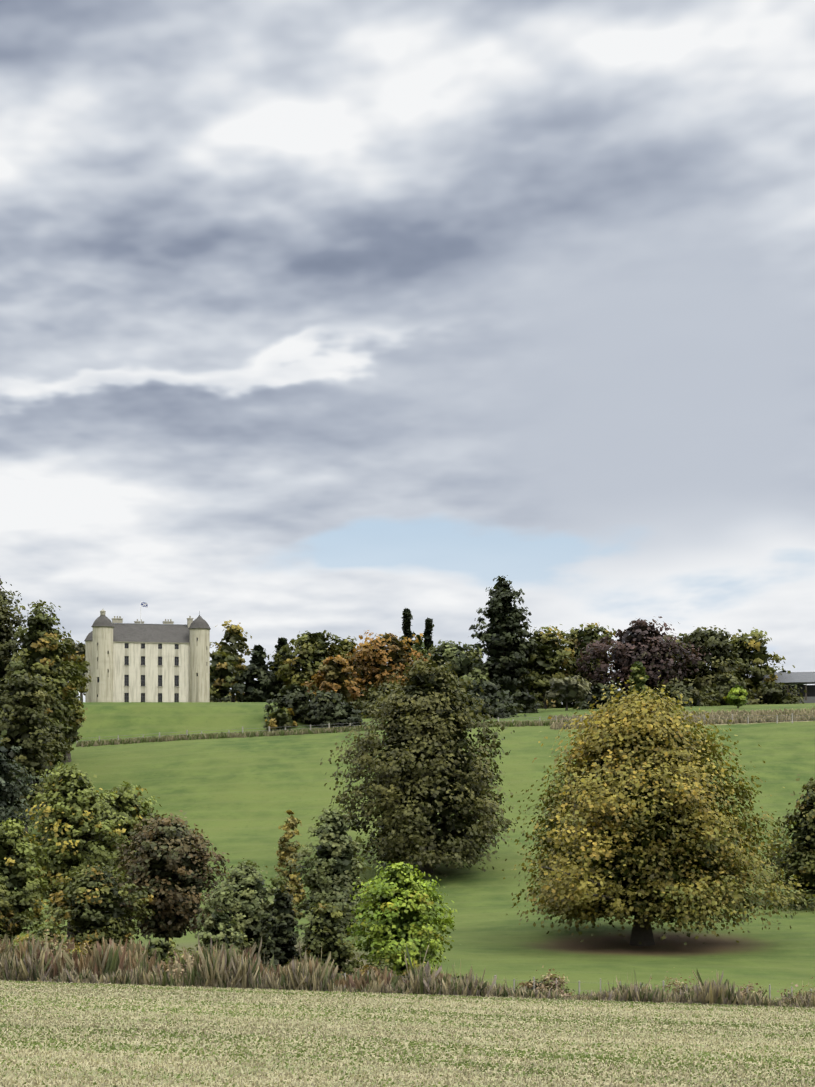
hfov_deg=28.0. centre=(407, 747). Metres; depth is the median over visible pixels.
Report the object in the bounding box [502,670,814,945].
beech tree
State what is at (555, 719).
fence
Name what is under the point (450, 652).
willow tree
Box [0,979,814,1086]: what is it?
stubble grass
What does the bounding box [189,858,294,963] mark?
willow tree
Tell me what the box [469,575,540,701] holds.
sequoia tree
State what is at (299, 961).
bramble bush
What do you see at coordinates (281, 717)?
yew bush
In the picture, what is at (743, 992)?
weeds
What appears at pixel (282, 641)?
yew tree
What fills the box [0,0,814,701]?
sky
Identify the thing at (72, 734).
tree
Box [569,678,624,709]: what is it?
bush
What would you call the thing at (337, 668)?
gold tree
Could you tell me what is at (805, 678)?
barn
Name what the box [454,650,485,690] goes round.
tree
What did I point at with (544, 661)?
tree
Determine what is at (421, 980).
rough grass
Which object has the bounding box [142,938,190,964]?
bush
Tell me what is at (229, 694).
hedge bush
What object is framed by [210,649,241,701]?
tree
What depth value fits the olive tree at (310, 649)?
296.08 m
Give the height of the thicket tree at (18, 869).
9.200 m
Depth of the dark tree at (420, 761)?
159.55 m
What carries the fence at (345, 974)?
on the terrain ground at (236, 798)
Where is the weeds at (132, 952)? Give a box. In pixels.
[86,942,156,963]
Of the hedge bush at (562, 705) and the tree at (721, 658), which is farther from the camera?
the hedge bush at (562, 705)
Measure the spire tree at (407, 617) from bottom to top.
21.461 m
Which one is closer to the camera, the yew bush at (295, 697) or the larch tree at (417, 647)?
the yew bush at (295, 697)
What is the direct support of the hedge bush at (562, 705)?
on the terrain ground at (236, 798)
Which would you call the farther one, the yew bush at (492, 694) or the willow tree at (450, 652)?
the willow tree at (450, 652)
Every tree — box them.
[0,578,74,720]
[0,599,90,773]
[0,672,73,835]
[0,730,50,834]
[0,817,56,943]
[19,762,127,947]
[41,860,154,949]
[59,637,91,762]
[76,642,84,701]
[83,781,161,935]
[109,810,232,948]
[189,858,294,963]
[210,620,256,701]
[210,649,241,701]
[227,644,281,701]
[267,637,297,701]
[268,630,357,699]
[286,805,374,936]
[301,655,363,704]
[320,652,521,877]
[326,636,368,702]
[342,630,431,696]
[346,861,460,977]
[355,675,373,712]
[399,608,415,657]
[411,635,426,660]
[420,640,489,692]
[422,618,433,672]
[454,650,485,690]
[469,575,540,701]
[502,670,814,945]
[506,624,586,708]
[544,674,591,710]
[554,623,616,690]
[571,616,711,695]
[627,661,648,696]
[668,625,748,699]
[668,635,683,682]
[707,627,794,696]
[736,774,814,910]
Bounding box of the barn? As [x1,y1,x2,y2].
[751,672,814,702]
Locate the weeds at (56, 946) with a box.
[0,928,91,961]
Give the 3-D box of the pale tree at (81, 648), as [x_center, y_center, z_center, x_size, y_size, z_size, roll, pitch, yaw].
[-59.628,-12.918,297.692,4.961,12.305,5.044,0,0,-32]
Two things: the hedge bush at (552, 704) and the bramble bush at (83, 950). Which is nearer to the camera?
the bramble bush at (83, 950)
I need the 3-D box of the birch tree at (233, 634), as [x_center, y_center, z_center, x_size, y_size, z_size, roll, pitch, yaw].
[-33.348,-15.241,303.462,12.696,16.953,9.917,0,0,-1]
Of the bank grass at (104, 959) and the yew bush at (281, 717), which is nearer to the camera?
the bank grass at (104, 959)
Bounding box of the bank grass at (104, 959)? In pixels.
[0,934,453,990]
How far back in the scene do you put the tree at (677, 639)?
327.33 m
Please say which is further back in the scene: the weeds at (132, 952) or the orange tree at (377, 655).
the orange tree at (377, 655)
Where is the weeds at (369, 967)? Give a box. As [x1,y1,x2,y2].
[353,963,403,976]
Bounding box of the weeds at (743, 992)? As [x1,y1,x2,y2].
[736,981,775,998]
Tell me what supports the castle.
on the terrain ground at (236, 798)
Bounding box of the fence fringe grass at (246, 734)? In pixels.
[76,719,579,746]
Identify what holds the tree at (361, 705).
on the terrain ground at (236, 798)
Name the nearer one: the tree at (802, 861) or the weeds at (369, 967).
the weeds at (369, 967)
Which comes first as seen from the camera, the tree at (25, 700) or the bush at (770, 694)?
the tree at (25, 700)
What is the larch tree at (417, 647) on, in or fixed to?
on the terrain ground at (236, 798)
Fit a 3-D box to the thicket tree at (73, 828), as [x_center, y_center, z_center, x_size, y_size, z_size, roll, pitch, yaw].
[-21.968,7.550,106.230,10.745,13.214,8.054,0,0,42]
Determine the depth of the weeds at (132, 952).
82.32 m
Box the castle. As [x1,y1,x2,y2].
[84,601,210,701]
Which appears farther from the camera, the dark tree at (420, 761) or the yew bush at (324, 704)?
the yew bush at (324, 704)
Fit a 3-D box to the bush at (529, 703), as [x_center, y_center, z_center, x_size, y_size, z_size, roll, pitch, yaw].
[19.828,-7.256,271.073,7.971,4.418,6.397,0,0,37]
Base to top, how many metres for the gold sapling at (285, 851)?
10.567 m
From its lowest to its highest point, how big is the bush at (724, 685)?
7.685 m
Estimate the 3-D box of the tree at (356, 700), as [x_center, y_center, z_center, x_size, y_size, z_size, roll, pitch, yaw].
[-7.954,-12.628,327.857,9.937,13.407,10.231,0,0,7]
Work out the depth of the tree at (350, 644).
309.21 m
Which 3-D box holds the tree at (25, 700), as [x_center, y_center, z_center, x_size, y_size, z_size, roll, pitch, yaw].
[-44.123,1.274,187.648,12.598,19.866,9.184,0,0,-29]
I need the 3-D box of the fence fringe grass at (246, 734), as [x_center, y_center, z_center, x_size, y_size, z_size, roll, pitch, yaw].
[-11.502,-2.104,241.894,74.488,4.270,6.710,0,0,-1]
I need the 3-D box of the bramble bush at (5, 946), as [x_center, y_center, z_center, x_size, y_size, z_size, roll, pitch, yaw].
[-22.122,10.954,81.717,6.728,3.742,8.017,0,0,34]
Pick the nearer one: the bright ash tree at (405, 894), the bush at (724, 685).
the bright ash tree at (405, 894)
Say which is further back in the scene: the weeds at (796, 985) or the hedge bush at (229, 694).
the hedge bush at (229, 694)
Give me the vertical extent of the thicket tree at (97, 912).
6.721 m
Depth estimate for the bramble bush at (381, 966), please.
82.83 m
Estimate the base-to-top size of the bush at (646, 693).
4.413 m
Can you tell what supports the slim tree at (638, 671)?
on the terrain ground at (236, 798)
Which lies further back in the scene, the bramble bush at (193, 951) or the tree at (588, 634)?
the tree at (588, 634)
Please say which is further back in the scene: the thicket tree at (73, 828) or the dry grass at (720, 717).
the dry grass at (720, 717)
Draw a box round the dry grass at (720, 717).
[548,707,814,729]
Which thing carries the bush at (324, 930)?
on the terrain ground at (236, 798)
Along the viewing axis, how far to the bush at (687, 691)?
287.38 m
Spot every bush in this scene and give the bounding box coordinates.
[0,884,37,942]
[0,934,18,955]
[6,922,87,954]
[74,940,91,957]
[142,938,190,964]
[163,945,232,966]
[193,911,253,955]
[210,693,238,701]
[218,692,247,701]
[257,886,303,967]
[262,683,316,720]
[262,707,297,730]
[271,957,341,972]
[287,900,366,976]
[292,690,352,727]
[320,704,362,727]
[346,954,409,981]
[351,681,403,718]
[459,678,528,718]
[505,690,549,712]
[516,978,554,990]
[533,691,561,708]
[554,691,577,707]
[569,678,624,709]
[639,691,656,699]
[653,677,720,706]
[699,670,755,705]
[723,685,747,707]
[746,678,806,704]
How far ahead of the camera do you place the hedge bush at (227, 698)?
334.79 m
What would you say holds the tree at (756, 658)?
on the terrain ground at (236, 798)
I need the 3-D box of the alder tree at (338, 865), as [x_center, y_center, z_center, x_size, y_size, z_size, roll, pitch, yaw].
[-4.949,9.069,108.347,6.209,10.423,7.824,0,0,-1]
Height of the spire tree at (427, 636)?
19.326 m
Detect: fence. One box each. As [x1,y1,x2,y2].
[76,713,798,743]
[155,965,814,998]
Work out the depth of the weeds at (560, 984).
81.61 m
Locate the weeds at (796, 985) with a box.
[771,977,814,1005]
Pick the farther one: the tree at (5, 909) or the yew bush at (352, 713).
the yew bush at (352, 713)
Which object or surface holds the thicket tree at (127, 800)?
on the terrain ground at (236, 798)
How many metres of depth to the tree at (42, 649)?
201.52 m
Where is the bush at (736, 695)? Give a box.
[723,685,747,707]
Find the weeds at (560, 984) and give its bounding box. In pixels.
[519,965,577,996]
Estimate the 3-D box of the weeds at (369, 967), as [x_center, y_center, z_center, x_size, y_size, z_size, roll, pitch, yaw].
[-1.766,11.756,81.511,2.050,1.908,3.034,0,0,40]
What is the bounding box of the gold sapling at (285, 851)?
[274,810,307,919]
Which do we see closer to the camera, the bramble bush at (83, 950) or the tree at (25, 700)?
the bramble bush at (83, 950)
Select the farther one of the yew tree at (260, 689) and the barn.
the barn
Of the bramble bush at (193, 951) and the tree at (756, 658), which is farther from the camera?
the tree at (756, 658)
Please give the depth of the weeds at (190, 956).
79.02 m
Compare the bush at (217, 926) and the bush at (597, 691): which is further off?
the bush at (597, 691)
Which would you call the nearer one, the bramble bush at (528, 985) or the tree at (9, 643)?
the bramble bush at (528, 985)
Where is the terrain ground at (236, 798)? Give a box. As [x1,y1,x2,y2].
[0,702,814,1086]
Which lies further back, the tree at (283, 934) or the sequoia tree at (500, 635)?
the sequoia tree at (500, 635)
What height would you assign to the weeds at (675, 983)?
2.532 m
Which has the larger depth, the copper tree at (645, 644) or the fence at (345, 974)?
the copper tree at (645, 644)
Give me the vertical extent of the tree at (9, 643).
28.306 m
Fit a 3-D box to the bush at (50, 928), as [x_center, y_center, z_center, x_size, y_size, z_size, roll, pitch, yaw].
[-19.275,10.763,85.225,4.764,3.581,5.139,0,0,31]
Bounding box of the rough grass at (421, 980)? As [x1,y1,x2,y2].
[0,932,814,1007]
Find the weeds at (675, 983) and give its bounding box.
[648,967,712,994]
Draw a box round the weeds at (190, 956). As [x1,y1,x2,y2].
[157,949,231,985]
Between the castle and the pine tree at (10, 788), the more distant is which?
the castle
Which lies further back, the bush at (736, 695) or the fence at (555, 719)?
the bush at (736, 695)
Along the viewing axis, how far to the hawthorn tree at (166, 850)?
94.86 m

